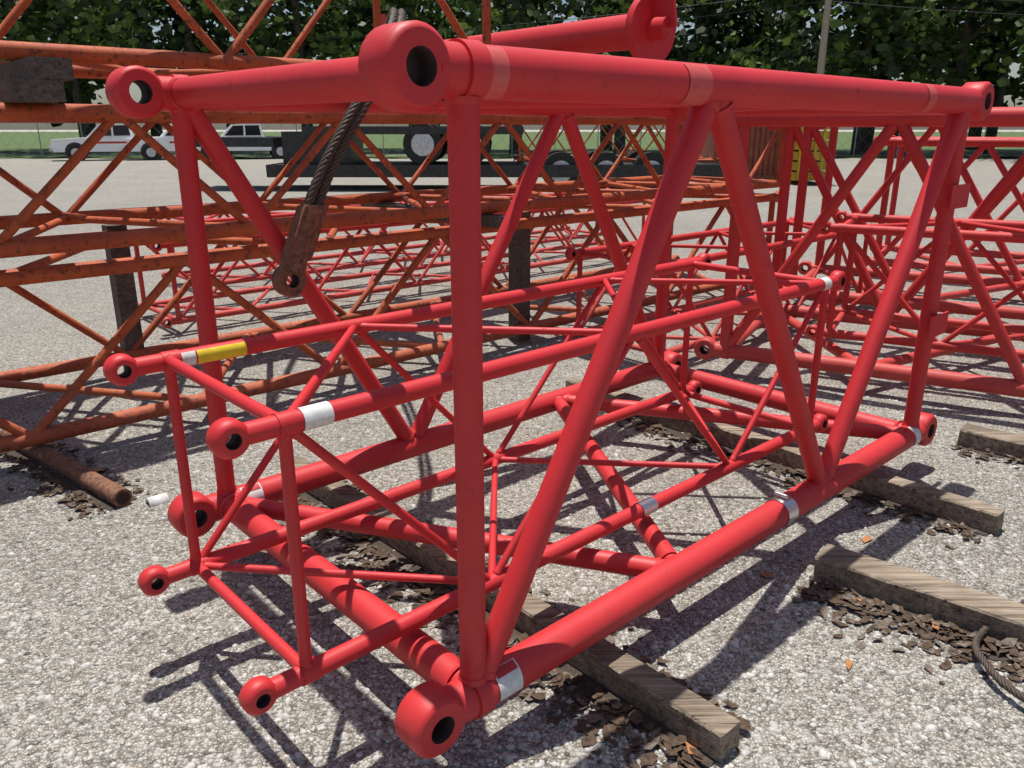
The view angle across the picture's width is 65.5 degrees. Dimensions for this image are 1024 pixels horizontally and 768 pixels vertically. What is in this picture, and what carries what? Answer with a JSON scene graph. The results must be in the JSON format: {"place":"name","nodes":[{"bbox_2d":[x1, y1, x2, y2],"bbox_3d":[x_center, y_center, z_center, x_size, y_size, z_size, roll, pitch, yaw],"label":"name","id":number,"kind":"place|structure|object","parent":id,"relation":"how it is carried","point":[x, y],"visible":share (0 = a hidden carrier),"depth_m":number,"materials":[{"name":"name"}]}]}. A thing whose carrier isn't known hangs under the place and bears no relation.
{"place":"outdoors","nodes":[
{"label":"outdoors","id":0,"kind":"place"},
{"bbox_2d":[0,130,1023,767],"bbox_3d":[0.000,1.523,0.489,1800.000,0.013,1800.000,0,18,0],"label":"ground","id":1,"kind":"structure","parent":0,"point":[32,330],"depth_m":3.27,"materials":[{"name":"grey gravel"}]},
{"bbox_2d":[0,429,131,506],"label":"rusty pipe","id":2,"kind":"object","parent":1,"relation":"on","point":[110,491],"visible":0.82,"depth_m":3.71,"materials":[{"name":"orange metal"}]},
{"bbox_2d":[145,493,169,507],"bbox_3d":[-1.588,0.515,3.566,0.085,0.034,0.068,-15,23,-39],"label":"white pipe piece","id":3,"kind":"object","parent":1,"relation":"on","point":[158,500],"visible":1,"depth_m":3.55,"materials":[{"name":"white plastic"}]},
{"bbox_2d":[49,124,282,160],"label":"pickup trucks","id":4,"kind":"object","parent":1,"relation":"on","point":[117,137],"visible":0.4,"depth_m":41.48,"materials":[{"name":"white metal"}]},
{"bbox_2d":[0,56,530,369],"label":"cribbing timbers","id":5,"kind":"object","parent":1,"relation":"on","point":[35,79],"visible":0.41,"depth_m":5.26,"materials":[{"name":"brown wood"}]},
{"bbox_2d":[0,0,790,453],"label":"crane boom section","id":6,"kind":"object","parent":1,"relation":"on","point":[94,62],"visible":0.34,"depth_m":4.90,"materials":[{"name":"paint"}]},
{"bbox_2d":[195,124,723,188],"bbox_3d":[-1.488,-6.340,22.168,14.425,1.720,2.590,0,18,0],"label":"lowboy trailer","id":7,"kind":"object","parent":1,"relation":"on","point":[420,142],"visible":0.58,"depth_m":21.05,"materials":[{"name":"metal"}]},
{"bbox_2d":[513,125,718,162],"bbox_3d":[2.931,-6.718,22.052,5.782,1.070,1.990,0,18,0],"label":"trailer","id":8,"kind":"object","parent":7,"relation":"on","point":[519,158],"visible":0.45,"depth_m":21.25,"materials":[{"name":"orange paint"}]},
{"bbox_2d":[134,188,874,361],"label":"red jib sections","id":9,"kind":"object","parent":1,"relation":"on","point":[571,252],"visible":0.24,"depth_m":7.53,"materials":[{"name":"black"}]},
{"bbox_2d":[0,411,1023,767],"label":"chips","id":10,"kind":"object","parent":1,"relation":"on","point":[592,693],"visible":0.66,"depth_m":2.69,"materials":[{"name":"orange plant"}]},
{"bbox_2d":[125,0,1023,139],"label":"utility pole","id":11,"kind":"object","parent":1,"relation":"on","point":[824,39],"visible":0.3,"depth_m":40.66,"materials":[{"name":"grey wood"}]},
{"bbox_2d":[294,378,1023,762],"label":"wooden beams","id":12,"kind":"structure","parent":1,"relation":"on","point":[704,726],"depth_m":2.79,"materials":[{"name":"brown wood"}]},
{"bbox_2d":[105,20,993,758],"bbox_3d":[0.392,-0.363,3.240,3.150,1.670,1.621,-16,24,-40],"label":"boom section","id":13,"kind":"object","parent":12,"relation":"on","point":[417,66],"visible":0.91,"depth_m":2.47,"materials":[{"name":"red paint"}]},
{"bbox_2d":[272,7,405,296],"bbox_3d":[-0.669,-1.188,3.803,0.444,1.144,2.169,0,18,0],"label":"wire rope sling","id":14,"kind":"object","parent":13,"relation":"attached to","point":[304,233],"visible":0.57,"depth_m":2.96,"materials":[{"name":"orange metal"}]},
{"bbox_2d":[103,253,846,715],"bbox_3d":[0.174,0.071,2.969,2.868,0.758,0.758,-16,24,-40],"label":"jib section","id":15,"kind":"object","parent":13,"relation":"attached to","point":[261,693],"visible":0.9,"depth_m":2.47,"materials":[{"name":"red paint"}]},
{"bbox_2d":[381,0,677,59],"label":"mast strut","id":16,"kind":"object","parent":13,"relation":"attached to","point":[645,29],"visible":0.41,"depth_m":5.22,"materials":[{"name":"red paint"}]},
{"bbox_2d":[699,127,829,180],"bbox_3d":[7.750,-8.291,26.299,3.300,2.650,6.850,0,18,0],"label":"container and mats","id":17,"kind":"object","parent":1,"relation":"on","point":[760,139],"visible":0.2,"depth_m":23.92,"materials":[{"name":"brown metal"}]},
{"bbox_2d":[694,107,1023,397],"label":"red sections","id":18,"kind":"object","parent":1,"relation":"on","point":[849,227],"visible":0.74,"depth_m":5.43,"materials":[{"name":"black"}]},
{"bbox_2d":[972,600,1023,702],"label":"wire rope","id":19,"kind":"object","parent":1,"relation":"on","point":[999,679],"visible":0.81,"depth_m":2.41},
{"bbox_2d":[0,0,1023,153],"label":"tree","id":20,"kind":"object","parent":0,"point":[926,31],"depth_m":49.31,"materials":[{"name":"green plant"}]},
{"bbox_2d":[0,132,1023,158],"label":"verge grass","id":21,"kind":"structure","parent":0,"point":[396,150],"depth_m":72.58,"materials":[{"name":"green plant"}]},
{"bbox_2d":[0,123,1023,156],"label":"chain link fence","id":22,"kind":"object","parent":21,"relation":"on","point":[985,130],"visible":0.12,"depth_m":46.33,"materials":[{"name":"grey metal"}]},
{"bbox_2d":[0,0,1023,129],"label":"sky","id":23,"kind":"structure","parent":0,"point":[135,92],"materials":[{"name":"white"}]}
]}

